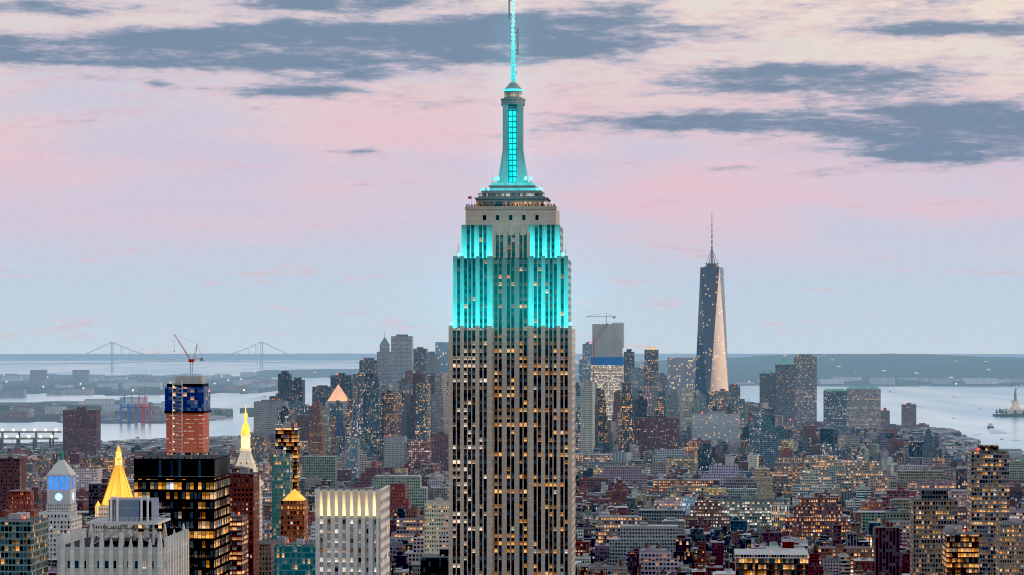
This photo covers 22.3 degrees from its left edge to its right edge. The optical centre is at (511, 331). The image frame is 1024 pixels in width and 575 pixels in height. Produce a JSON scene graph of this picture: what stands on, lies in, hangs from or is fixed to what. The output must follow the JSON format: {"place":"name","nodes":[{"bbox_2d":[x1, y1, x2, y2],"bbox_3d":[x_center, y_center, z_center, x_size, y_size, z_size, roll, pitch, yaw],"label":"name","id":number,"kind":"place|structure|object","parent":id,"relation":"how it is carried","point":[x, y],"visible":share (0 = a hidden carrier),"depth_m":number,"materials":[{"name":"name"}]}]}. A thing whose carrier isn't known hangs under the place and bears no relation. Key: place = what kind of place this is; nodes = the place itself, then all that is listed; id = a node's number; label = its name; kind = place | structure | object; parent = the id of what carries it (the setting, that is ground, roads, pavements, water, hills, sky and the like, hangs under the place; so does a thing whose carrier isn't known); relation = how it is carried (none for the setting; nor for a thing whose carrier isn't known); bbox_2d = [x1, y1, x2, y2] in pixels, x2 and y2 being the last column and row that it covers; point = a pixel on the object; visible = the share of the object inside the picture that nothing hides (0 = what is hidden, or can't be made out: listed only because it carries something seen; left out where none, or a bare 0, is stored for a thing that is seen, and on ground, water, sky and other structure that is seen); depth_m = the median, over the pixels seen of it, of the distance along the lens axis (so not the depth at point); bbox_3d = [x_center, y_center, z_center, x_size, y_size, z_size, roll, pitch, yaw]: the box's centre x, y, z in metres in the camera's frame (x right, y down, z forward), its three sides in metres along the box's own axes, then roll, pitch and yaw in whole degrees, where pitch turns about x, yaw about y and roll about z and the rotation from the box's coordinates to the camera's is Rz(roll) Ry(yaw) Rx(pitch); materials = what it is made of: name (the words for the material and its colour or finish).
{"place":"outdoors","nodes":[
{"label":"outdoors","id":0,"kind":"place"},
{"bbox_2d":[251,364,578,377],"bbox_3d":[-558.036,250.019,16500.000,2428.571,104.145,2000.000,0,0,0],"label":"narrows shore hills","id":1,"kind":"structure","parent":0,"point":[316,373],"depth_m":16170.70,"materials":[{"name":"grey"}]},
{"bbox_2d":[0,360,1023,460],"bbox_3d":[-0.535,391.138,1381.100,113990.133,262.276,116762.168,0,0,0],"label":"water","id":2,"kind":"structure","parent":0,"point":[942,406],"depth_m":10411.68,"materials":[{"name":"liquid"}]},
{"bbox_2d":[0,370,1023,574],"bbox_3d":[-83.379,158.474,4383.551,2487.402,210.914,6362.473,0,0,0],"label":"city blocks","id":3,"kind":"structure","parent":2,"relation":"on","point":[833,500],"depth_m":3835.20,"materials":[{"name":"grey concrete"}]},
{"bbox_2d":[0,313,1023,574],"bbox_3d":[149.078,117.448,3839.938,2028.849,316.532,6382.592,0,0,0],"label":"buildings","id":4,"kind":"structure","parent":2,"relation":"on","point":[190,505],"depth_m":1911.93,"materials":[{"name":"grey concrete"}]},
{"bbox_2d":[449,0,574,574],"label":"skyscraper","id":5,"kind":"structure","parent":2,"relation":"on","point":[511,421],"depth_m":1281.80,"materials":[{"name":"grey stone"}]},
{"bbox_2d":[0,342,1023,458],"bbox_3d":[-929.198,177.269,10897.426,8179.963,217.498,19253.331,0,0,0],"label":"harbour and traffic","id":6,"kind":"object","parent":2,"relation":"on","point":[123,409],"visible":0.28,"depth_m":11244.65,"materials":[{"name":"liquid"}]},
{"bbox_2d":[435,216,728,410],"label":"glass towers","id":7,"kind":"structure","parent":2,"relation":"on","point":[704,371],"depth_m":5909.59,"materials":[{"name":"blue glass"}]},
{"bbox_2d":[0,353,1023,360],"bbox_3d":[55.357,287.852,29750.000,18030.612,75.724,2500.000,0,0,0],"label":"shore hills","id":8,"kind":"structure","parent":0,"point":[92,357],"depth_m":29451.57,"materials":[{"name":"grey"}]},
{"bbox_2d":[0,0,1023,353],"label":"sky","id":9,"kind":"structure","parent":0,"point":[220,176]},
{"bbox_2d":[635,353,1023,385],"bbox_3d":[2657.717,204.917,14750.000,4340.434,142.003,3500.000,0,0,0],"label":"hills","id":10,"kind":"structure","parent":0,"point":[866,367],"depth_m":14429.07,"materials":[{"name":"grey"}]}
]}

